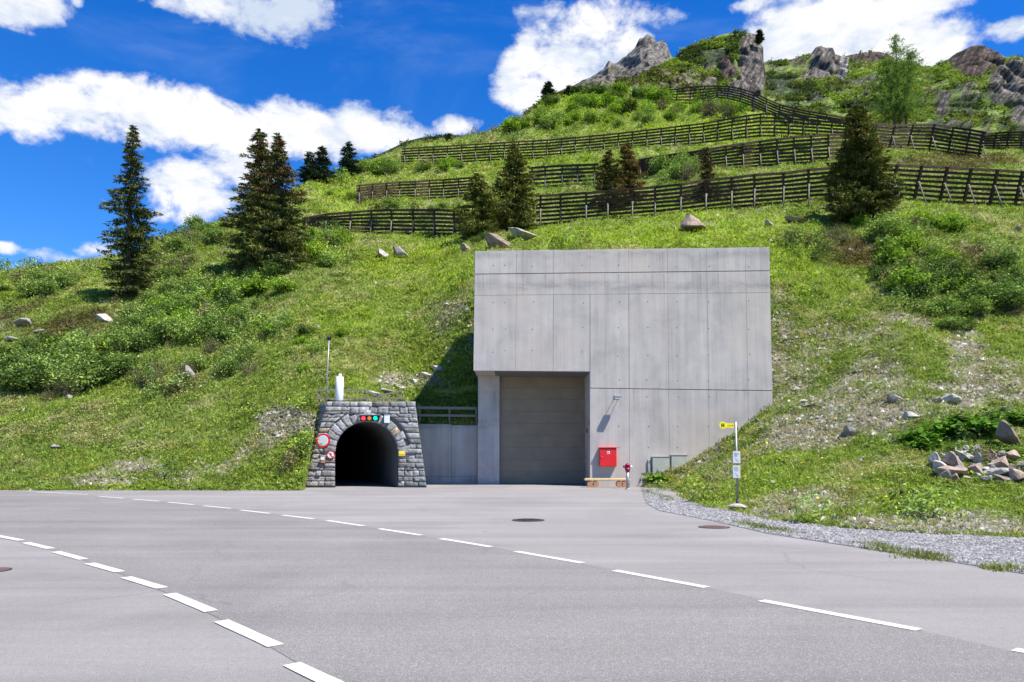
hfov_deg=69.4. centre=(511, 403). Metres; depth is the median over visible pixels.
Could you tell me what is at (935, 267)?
shrub
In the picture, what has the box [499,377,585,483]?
garage door
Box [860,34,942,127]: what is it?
larch tree
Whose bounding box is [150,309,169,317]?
shrub
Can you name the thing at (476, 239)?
shrub
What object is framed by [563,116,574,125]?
shrub
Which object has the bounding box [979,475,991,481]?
stone
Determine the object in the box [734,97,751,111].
shrub
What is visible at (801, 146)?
shrub
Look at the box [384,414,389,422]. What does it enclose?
junction box
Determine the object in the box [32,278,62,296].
shrub
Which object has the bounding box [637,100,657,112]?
shrub
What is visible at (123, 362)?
shrub
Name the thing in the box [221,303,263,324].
shrub
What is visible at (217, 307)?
shrub
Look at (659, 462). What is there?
utility cabinet
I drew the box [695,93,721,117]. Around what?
shrub
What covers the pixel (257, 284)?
shrub
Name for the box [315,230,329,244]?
shrub
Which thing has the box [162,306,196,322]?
shrub
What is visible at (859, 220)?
shrub
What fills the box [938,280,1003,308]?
shrub
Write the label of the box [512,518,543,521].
manhole cover
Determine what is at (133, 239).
spruce tree
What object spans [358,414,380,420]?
traffic light
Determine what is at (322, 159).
spruce tree
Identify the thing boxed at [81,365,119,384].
shrub
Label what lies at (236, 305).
shrub
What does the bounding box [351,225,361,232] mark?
shrub
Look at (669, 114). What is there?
shrub
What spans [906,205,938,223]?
shrub
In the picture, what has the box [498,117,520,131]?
shrub
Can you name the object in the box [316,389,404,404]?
railing
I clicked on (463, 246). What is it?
boulder
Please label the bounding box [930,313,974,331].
shrub
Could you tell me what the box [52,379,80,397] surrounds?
shrub
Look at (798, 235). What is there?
shrub
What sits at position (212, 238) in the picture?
shrub
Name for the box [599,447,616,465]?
hose cabinet
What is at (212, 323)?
shrub
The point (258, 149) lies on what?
spruce tree
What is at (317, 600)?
road
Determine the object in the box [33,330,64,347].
shrub
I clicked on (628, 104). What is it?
shrub
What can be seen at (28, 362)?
shrub
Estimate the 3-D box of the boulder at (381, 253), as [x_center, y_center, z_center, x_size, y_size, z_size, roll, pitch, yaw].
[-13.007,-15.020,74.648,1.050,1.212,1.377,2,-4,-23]
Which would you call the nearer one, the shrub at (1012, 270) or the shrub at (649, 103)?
the shrub at (1012, 270)
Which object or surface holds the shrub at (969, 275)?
on the hillside
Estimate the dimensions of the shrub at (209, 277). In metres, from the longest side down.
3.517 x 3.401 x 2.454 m
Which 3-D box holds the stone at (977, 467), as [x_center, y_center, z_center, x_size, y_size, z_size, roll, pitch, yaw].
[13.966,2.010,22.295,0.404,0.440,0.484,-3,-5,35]
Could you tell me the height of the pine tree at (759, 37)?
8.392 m
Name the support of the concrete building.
on the asphalt apron
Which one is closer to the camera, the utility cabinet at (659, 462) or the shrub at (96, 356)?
the utility cabinet at (659, 462)
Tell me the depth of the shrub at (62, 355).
49.60 m
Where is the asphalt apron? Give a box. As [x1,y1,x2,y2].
[0,481,1023,681]
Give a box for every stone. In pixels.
[927,452,940,465]
[931,465,967,474]
[933,460,947,468]
[937,469,949,477]
[941,451,963,466]
[950,473,958,479]
[954,449,969,461]
[961,445,970,452]
[967,462,982,474]
[970,444,979,454]
[973,451,983,462]
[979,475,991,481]
[983,468,1008,475]
[986,453,993,461]
[986,463,996,467]
[991,456,1008,467]
[993,474,1007,479]
[996,450,1007,458]
[1005,450,1020,460]
[1008,463,1015,468]
[1008,468,1023,480]
[1016,461,1023,468]
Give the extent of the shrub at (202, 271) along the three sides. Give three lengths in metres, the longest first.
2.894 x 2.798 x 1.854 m
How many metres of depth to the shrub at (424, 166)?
166.00 m
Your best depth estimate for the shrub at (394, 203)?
133.54 m
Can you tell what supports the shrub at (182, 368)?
on the hillside
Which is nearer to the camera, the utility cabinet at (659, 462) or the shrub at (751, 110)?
the utility cabinet at (659, 462)
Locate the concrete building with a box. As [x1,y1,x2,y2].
[473,247,772,485]
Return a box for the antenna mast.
[324,335,331,407]
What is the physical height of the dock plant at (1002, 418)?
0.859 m
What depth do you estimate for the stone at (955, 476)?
21.71 m
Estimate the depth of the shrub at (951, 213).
66.64 m
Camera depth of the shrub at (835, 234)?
62.44 m
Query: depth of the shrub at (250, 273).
67.42 m
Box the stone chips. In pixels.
[1,89,1023,534]
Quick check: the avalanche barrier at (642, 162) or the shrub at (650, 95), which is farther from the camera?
the shrub at (650, 95)
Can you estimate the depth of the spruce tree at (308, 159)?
154.97 m
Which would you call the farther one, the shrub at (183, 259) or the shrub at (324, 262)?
the shrub at (183, 259)
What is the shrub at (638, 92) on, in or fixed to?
on the hillside
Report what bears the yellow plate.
attached to the stone portal
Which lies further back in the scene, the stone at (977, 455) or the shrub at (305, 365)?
the shrub at (305, 365)
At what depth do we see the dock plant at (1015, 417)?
28.36 m
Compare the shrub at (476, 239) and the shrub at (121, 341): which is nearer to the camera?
the shrub at (121, 341)
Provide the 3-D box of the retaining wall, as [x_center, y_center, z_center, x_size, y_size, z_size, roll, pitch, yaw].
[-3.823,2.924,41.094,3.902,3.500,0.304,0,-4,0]
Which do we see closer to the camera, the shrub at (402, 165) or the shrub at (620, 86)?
the shrub at (402, 165)
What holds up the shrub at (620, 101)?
on the hillside
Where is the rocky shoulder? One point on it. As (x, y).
(690, 79)
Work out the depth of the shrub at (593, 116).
205.11 m
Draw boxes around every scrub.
[0,83,1022,521]
[365,27,1023,159]
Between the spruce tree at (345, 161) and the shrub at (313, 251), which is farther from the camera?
the spruce tree at (345, 161)
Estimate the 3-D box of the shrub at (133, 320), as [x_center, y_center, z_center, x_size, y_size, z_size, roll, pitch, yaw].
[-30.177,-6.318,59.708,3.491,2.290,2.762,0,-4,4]
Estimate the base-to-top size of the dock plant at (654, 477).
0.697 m
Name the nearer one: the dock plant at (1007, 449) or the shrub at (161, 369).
the dock plant at (1007, 449)
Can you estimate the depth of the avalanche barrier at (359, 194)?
141.02 m
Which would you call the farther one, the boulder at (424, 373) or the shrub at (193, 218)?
the shrub at (193, 218)
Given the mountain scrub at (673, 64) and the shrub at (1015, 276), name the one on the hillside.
the shrub at (1015, 276)
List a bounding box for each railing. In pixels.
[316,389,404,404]
[417,406,476,424]
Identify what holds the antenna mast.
attached to the stone portal
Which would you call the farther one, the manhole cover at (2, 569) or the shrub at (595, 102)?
the shrub at (595, 102)
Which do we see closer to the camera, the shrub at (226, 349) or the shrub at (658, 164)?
the shrub at (226, 349)
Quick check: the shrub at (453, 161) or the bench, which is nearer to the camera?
the bench
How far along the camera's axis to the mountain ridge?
491.34 m
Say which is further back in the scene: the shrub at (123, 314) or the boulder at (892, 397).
the shrub at (123, 314)
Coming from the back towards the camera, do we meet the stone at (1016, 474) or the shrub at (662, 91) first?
the shrub at (662, 91)
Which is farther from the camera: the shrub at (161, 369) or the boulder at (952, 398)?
the shrub at (161, 369)
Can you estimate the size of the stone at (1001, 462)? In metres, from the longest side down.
0.721 x 0.682 x 0.363 m
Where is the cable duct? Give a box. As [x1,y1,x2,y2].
[648,459,650,473]
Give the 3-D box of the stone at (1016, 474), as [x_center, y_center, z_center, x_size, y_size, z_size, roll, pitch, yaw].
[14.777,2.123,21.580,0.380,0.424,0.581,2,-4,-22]
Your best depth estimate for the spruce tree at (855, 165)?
66.06 m
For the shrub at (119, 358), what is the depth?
49.84 m
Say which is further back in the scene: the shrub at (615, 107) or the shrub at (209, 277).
the shrub at (615, 107)
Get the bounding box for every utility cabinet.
[651,456,669,474]
[670,455,687,468]
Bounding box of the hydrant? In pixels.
[623,463,631,488]
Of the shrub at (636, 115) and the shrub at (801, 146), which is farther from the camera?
the shrub at (636, 115)
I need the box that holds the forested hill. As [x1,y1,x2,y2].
[325,135,465,179]
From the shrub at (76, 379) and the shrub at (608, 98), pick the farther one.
the shrub at (608, 98)
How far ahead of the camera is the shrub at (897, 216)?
61.36 m
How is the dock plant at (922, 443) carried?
on the hillside
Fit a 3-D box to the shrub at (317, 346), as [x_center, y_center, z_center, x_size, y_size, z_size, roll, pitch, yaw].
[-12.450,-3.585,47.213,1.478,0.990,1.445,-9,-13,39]
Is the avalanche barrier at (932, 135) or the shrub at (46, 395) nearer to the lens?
the shrub at (46, 395)
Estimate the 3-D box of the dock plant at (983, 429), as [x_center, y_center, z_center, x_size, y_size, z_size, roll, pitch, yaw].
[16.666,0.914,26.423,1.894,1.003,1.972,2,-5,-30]
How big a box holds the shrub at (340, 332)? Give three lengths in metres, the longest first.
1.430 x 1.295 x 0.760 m
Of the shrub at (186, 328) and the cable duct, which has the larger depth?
the shrub at (186, 328)
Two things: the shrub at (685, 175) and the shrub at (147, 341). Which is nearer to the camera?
the shrub at (147, 341)
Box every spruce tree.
[96,125,166,298]
[214,128,294,272]
[236,132,313,272]
[293,150,323,182]
[307,145,337,183]
[336,141,361,175]
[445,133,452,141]
[450,172,508,239]
[485,143,548,231]
[589,149,630,208]
[612,142,648,204]
[694,147,720,200]
[819,104,908,222]
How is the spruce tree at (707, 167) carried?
on the hillside
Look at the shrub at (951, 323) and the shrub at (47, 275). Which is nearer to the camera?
the shrub at (951, 323)
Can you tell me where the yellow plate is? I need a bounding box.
[398,451,404,455]
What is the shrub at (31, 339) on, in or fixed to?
on the hillside
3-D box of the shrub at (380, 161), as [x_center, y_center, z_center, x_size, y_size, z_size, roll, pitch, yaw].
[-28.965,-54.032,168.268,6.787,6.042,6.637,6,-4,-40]
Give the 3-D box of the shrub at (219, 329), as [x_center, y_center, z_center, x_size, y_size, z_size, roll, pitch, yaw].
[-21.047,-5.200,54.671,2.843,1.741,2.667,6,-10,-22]
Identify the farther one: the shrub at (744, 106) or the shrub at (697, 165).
the shrub at (744, 106)
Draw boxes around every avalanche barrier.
[301,209,474,237]
[356,177,476,203]
[401,113,847,165]
[529,163,598,188]
[536,167,833,224]
[637,133,847,175]
[666,85,844,124]
[866,164,1023,207]
[870,123,985,157]
[979,131,1023,148]
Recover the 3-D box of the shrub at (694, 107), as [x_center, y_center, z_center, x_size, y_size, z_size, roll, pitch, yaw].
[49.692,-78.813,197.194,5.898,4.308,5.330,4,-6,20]
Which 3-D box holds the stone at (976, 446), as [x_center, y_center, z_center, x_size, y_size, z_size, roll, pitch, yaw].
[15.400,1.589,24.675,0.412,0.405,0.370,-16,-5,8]
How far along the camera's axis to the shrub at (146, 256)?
82.04 m
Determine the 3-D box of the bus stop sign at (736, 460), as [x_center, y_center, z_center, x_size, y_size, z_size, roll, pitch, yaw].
[6.630,1.875,22.487,0.607,2.627,0.147,0,-4,0]
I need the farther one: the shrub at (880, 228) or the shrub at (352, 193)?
the shrub at (352, 193)
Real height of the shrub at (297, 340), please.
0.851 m
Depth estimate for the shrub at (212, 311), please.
58.10 m
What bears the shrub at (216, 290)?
on the hillside
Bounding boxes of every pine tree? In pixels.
[540,81,556,98]
[561,85,574,97]
[754,28,764,44]
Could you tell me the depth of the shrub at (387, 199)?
133.54 m
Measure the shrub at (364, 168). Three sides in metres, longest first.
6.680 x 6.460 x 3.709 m
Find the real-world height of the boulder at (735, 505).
0.206 m
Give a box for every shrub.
[0,285,12,290]
[0,345,23,355]
[0,346,36,369]
[0,365,33,392]
[6,361,51,384]
[7,348,57,371]
[9,334,40,348]
[10,276,43,298]
[13,368,66,394]
[17,343,51,365]
[20,265,46,279]
[29,273,56,283]
[31,343,91,370]
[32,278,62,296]
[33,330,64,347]
[37,343,57,359]
[37,388,59,400]
[40,348,106,395]
[43,373,67,393]
[45,357,76,376]
[46,330,100,357]
[49,268,79,287]
[49,329,96,349]
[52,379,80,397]
[60,268,80,278]
[64,348,102,364]
[72,352,111,368]
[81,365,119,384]
[88,328,117,346]
[92,351,151,378]
[93,348,120,357]
[98,351,140,369]
[103,320,141,352]
[110,300,151,325]
[114,311,147,332]
[119,363,157,383]
[127,326,165,352]
[130,320,149,330]
[130,366,156,385]
[131,303,164,321]
[132,325,157,334]
[132,367,161,386]
[134,290,166,304]
[135,301,160,312]
[141,310,186,336]
[141,369,169,389]
[142,247,163,266]
[142,355,174,376]
[144,295,164,307]
[145,296,183,315]
[147,315,187,343]
[150,267,168,279]
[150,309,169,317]
[151,316,187,334]
[153,275,182,294]
[156,287,182,299]
[156,295,180,309]
[156,374,192,393]
[157,265,172,273]
[159,242,170,250]
[160,256,176,265]
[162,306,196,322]
[163,264,186,277]
[164,292,182,301]
[165,354,198,377]
[166,233,192,249]
[168,253,192,270]
[170,303,205,316]
[170,309,224,345]
[172,228,193,241]
[176,288,220,310]
[177,268,208,294]
[181,212,204,229]
[181,351,212,372]
[183,244,198,253]
[192,221,214,231]
[192,270,224,292]
[193,265,221,276]
[194,311,230,339]
[196,223,224,244]
[198,337,225,353]
[200,308,249,329]
[203,307,224,316]
[204,271,246,302]
[207,321,240,341]
[208,301,230,313]
[210,355,243,376]
[215,280,248,306]
[219,270,242,281]
[219,302,240,314]
[220,343,235,352]
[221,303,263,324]
[231,274,253,297]
[237,274,271,294]
[237,357,261,376]
[243,264,266,279]
[258,258,288,277]
[261,322,282,336]
[268,274,294,294]
[279,317,294,326]
[280,281,299,290]
[292,334,308,343]
[294,321,319,334]
[295,360,311,371]
[298,237,330,262]
[301,224,317,236]
[302,230,314,243]
[305,340,324,350]
[313,253,341,266]
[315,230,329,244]
[324,190,334,195]
[326,224,352,245]
[327,224,354,238]
[334,327,351,336]
[344,189,363,199]
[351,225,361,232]
[352,157,373,172]
[355,155,369,167]
[363,160,377,173]
[364,216,380,223]
[366,154,395,174]
[373,159,400,175]
[373,201,390,208]
[380,195,396,208]
[389,200,403,208]
[398,161,405,169]
[413,158,433,170]
[426,204,436,211]
[435,158,451,170]
[435,200,450,207]
[441,155,458,166]
[452,160,464,167]
[469,235,480,243]
[477,231,491,239]
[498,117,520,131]
[506,233,519,240]
[509,114,524,129]
[509,122,523,131]
[520,117,530,128]
[531,107,546,115]
[531,111,547,125]
[538,111,563,129]
[541,93,558,103]
[541,96,560,106]
[546,114,564,127]
[548,110,565,118]
[563,108,582,121]
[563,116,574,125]
[565,100,582,112]
[567,90,586,101]
[570,82,587,94]
[575,91,600,105]
[580,91,604,108]
[583,108,600,122]
[585,81,608,96]
[598,91,619,106]
[599,110,613,118]
[606,115,615,122]
[607,90,626,99]
[607,101,621,113]
[609,77,630,93]
[610,96,626,108]
[610,117,624,127]
[619,95,641,113]
[629,84,645,98]
[632,108,646,119]
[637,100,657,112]
[637,101,655,114]
[639,84,657,94]
[639,111,657,123]
[645,87,665,102]
[645,150,670,175]
[649,80,675,103]
[656,93,672,109]
[656,159,688,180]
[662,107,678,120]
[665,149,698,169]
[670,101,688,110]
[671,161,699,179]
[684,153,704,172]
[687,98,705,112]
[689,90,717,102]
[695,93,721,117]
[705,98,721,109]
[713,180,725,193]
[716,98,738,118]
[717,99,740,112]
[722,179,744,193]
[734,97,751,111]
[735,139,756,153]
[747,101,763,111]
[782,230,807,240]
[791,142,809,150]
[811,228,831,239]
[825,224,843,239]
[828,222,852,232]
[836,232,855,241]
[849,214,872,225]
[855,211,903,240]
[866,210,911,234]
[868,235,905,251]
[870,232,916,267]
[870,262,899,277]
[880,260,934,292]
[888,259,922,271]
[890,223,919,235]
[891,222,930,240]
[891,225,930,252]
[904,275,937,299]
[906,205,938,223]
[914,266,941,282]
[916,241,944,258]
[918,292,972,318]
[921,254,971,273]
[922,214,940,226]
[923,248,960,262]
[924,259,946,272]
[926,254,962,266]
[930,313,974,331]
[932,267,964,282]
[932,287,991,315]
[935,220,958,231]
[935,276,974,293]
[936,213,956,222]
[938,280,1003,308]
[939,210,972,232]
[942,209,961,216]
[944,265,987,289]
[955,315,981,329]
[959,294,995,318]
[962,275,992,289]
[975,248,1021,271]
[983,284,1015,305]
[984,269,1006,285]
[986,267,1023,303]
[990,278,1023,312]
[995,262,1023,278]
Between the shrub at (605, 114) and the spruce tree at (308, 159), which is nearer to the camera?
the spruce tree at (308, 159)
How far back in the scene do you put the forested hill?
407.18 m
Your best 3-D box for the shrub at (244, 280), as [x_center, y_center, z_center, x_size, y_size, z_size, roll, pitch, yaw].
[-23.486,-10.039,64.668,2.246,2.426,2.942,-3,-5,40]
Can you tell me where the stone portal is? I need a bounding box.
[305,400,426,486]
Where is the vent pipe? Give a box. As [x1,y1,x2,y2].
[335,374,343,400]
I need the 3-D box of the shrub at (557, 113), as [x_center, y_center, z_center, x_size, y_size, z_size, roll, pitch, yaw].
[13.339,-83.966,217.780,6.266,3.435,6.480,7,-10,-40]
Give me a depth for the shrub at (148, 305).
62.14 m
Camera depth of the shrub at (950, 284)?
49.78 m
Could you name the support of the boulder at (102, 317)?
on the hillside
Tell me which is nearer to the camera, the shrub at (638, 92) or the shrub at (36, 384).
the shrub at (36, 384)
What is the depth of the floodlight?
37.34 m
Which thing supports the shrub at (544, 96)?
on the hillside
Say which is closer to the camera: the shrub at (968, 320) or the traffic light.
the traffic light
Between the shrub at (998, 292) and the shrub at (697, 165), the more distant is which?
the shrub at (697, 165)
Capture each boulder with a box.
[3,336,18,340]
[12,318,31,325]
[95,313,112,321]
[184,365,194,379]
[377,248,388,258]
[381,388,393,392]
[393,245,409,257]
[393,384,405,388]
[419,372,430,376]
[431,365,443,370]
[460,243,470,250]
[483,232,512,247]
[508,227,536,239]
[680,214,705,230]
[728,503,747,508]
[764,220,772,225]
[785,216,811,222]
[843,425,856,434]
[887,394,903,401]
[901,411,918,419]
[933,397,942,402]
[942,393,962,403]
[995,420,1020,445]
[1000,406,1013,412]
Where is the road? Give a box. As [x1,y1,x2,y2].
[0,490,1023,681]
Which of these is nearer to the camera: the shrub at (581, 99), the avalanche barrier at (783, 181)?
the avalanche barrier at (783, 181)
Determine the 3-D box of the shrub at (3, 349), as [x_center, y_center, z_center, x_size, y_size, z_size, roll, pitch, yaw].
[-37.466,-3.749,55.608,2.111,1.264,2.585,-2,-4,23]
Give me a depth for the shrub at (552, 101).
242.66 m
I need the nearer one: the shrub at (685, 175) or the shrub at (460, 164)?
the shrub at (685, 175)
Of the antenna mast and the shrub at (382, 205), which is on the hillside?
the shrub at (382, 205)
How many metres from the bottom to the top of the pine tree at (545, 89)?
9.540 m
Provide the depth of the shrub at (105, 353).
51.94 m
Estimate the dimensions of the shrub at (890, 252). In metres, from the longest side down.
3.392 x 3.318 x 3.259 m
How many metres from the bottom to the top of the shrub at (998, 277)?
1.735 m
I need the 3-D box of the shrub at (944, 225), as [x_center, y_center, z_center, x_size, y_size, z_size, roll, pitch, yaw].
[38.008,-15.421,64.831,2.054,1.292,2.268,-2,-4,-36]
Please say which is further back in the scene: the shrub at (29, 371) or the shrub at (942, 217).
the shrub at (942, 217)
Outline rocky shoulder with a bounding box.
[526,69,716,112]
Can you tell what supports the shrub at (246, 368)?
on the hillside
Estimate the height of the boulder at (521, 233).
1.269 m
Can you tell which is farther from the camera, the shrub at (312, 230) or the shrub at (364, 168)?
the shrub at (364, 168)
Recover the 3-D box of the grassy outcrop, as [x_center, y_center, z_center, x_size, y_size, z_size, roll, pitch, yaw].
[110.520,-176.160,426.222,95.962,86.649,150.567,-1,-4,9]
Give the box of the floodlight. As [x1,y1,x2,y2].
[614,395,621,398]
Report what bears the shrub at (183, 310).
on the hillside
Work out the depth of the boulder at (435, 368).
44.81 m
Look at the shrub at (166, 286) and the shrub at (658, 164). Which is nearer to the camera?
the shrub at (166, 286)
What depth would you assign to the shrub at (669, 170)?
100.88 m
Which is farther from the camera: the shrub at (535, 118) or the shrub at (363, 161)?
the shrub at (535, 118)
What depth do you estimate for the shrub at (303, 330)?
50.39 m
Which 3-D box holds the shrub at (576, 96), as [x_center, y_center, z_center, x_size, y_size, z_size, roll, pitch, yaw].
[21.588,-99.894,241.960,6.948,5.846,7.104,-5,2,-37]
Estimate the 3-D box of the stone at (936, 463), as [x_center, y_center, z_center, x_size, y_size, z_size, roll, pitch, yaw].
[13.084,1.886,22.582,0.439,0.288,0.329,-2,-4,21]
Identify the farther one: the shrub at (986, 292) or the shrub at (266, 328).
the shrub at (266, 328)
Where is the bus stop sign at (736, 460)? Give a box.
[719,422,740,502]
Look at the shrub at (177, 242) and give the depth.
88.92 m
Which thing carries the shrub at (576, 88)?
on the hillside
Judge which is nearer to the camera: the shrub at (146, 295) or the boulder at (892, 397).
the boulder at (892, 397)
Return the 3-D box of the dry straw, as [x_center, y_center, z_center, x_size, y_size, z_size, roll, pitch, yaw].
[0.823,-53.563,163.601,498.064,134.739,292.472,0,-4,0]
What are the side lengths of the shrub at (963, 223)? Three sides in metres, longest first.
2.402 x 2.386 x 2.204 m
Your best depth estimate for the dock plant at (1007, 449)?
24.00 m
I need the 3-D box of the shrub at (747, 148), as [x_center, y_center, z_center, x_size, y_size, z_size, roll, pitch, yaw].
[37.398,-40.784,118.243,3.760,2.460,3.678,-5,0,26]
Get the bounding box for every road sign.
[316,434,329,446]
[327,451,334,458]
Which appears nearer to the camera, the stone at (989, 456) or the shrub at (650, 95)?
the stone at (989, 456)
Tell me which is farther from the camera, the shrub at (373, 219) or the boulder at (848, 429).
the shrub at (373, 219)
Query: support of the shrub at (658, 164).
on the hillside
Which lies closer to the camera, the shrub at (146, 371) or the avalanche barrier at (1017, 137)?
the shrub at (146, 371)
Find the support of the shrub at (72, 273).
on the hillside
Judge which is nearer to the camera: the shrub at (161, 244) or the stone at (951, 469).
the stone at (951, 469)
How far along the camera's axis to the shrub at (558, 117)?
204.12 m
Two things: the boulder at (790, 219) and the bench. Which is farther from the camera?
the boulder at (790, 219)
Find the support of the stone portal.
on the ground
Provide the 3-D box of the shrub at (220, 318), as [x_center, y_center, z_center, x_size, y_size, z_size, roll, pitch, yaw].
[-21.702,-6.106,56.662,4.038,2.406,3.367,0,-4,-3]
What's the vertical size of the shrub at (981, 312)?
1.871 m
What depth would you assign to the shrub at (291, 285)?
62.20 m
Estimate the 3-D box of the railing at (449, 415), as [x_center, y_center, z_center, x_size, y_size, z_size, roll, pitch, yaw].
[-3.625,0.730,41.224,3.345,1.095,0.150,0,-4,0]
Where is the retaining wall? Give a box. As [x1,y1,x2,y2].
[418,424,477,483]
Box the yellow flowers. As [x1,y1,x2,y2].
[13,246,990,499]
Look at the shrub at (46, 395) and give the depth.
45.96 m
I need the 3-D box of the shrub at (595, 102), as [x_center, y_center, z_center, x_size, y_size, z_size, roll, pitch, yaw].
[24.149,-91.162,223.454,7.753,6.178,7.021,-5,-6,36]
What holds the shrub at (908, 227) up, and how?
on the hillside
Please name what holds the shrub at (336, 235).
on the hillside
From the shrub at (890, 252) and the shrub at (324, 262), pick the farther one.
the shrub at (324, 262)
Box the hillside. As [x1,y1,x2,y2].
[0,87,1023,532]
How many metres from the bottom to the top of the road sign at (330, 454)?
0.394 m
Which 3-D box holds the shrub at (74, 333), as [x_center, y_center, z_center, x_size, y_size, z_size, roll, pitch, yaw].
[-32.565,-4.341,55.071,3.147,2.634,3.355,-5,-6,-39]
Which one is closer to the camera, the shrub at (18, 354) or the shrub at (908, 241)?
the shrub at (18, 354)
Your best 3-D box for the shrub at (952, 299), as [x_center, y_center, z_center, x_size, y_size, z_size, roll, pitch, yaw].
[27.981,-6.126,46.290,3.303,2.202,2.698,-1,-4,8]
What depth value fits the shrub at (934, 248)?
56.23 m
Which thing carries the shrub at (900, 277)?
on the hillside
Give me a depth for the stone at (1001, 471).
21.82 m
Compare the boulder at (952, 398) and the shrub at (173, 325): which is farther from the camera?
the shrub at (173, 325)
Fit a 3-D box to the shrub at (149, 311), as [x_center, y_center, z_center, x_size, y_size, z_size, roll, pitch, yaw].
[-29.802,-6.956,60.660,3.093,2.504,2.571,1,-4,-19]
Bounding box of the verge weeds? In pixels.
[638,489,1023,571]
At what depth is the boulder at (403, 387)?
42.66 m
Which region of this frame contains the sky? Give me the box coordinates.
[0,0,1023,270]
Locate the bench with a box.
[584,478,629,486]
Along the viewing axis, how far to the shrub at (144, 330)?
57.65 m
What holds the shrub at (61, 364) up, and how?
on the hillside
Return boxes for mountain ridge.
[764,45,1023,141]
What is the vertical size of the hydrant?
1.246 m
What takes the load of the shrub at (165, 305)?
on the hillside
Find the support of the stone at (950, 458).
on the hillside
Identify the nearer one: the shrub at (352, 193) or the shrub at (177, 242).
the shrub at (177, 242)
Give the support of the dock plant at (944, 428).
on the hillside
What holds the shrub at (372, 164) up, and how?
on the hillside
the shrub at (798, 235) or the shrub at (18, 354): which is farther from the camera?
the shrub at (798, 235)
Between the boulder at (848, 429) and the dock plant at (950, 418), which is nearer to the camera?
the dock plant at (950, 418)
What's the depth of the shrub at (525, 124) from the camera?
208.37 m
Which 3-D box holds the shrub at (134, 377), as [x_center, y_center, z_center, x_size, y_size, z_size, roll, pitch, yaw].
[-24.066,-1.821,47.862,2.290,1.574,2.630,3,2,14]
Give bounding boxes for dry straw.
[0,106,1023,534]
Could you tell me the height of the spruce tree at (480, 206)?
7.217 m
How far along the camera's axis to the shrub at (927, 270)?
50.71 m
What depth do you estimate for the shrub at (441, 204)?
127.80 m
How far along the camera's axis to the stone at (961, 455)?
23.59 m
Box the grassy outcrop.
[676,32,765,110]
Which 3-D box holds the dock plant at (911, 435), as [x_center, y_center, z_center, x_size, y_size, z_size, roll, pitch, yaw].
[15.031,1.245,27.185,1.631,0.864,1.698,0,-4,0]
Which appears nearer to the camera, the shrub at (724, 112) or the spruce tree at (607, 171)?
the spruce tree at (607, 171)
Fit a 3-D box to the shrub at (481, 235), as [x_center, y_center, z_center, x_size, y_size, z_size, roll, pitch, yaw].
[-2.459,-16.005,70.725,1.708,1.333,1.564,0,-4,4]
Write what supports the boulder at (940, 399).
on the hillside
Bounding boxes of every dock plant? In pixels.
[641,472,665,482]
[656,477,669,484]
[896,425,948,443]
[903,436,942,449]
[917,417,963,436]
[941,412,990,431]
[946,415,1011,437]
[969,413,1011,425]
[995,407,1023,426]
[995,448,1021,458]
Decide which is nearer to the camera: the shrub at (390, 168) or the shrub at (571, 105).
the shrub at (390, 168)
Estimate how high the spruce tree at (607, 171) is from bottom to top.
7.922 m
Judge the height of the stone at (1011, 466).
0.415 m
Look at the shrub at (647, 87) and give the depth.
232.82 m
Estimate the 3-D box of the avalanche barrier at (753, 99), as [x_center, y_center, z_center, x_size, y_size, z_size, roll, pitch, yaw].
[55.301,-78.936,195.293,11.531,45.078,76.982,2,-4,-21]
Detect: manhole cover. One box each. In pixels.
[0,567,11,571]
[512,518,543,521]
[698,525,729,528]
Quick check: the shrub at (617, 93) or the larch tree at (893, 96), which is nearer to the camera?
the larch tree at (893, 96)
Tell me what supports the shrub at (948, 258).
on the hillside
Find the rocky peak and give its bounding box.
[575,34,671,84]
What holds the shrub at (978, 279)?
on the hillside
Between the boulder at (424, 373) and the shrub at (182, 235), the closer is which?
the boulder at (424, 373)
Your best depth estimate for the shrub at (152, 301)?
63.11 m
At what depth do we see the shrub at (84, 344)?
52.27 m
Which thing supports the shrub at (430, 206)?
on the hillside
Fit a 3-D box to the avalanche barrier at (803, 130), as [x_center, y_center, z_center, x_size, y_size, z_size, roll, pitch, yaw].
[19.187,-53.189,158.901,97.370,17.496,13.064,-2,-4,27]
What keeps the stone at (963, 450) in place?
on the hillside
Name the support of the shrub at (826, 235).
on the hillside
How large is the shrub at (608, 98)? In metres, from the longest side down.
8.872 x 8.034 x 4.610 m
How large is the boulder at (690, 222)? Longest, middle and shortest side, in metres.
2.365 x 2.188 x 1.526 m
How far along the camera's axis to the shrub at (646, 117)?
182.35 m
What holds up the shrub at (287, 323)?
on the hillside
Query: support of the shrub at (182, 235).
on the hillside
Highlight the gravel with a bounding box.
[642,486,1023,571]

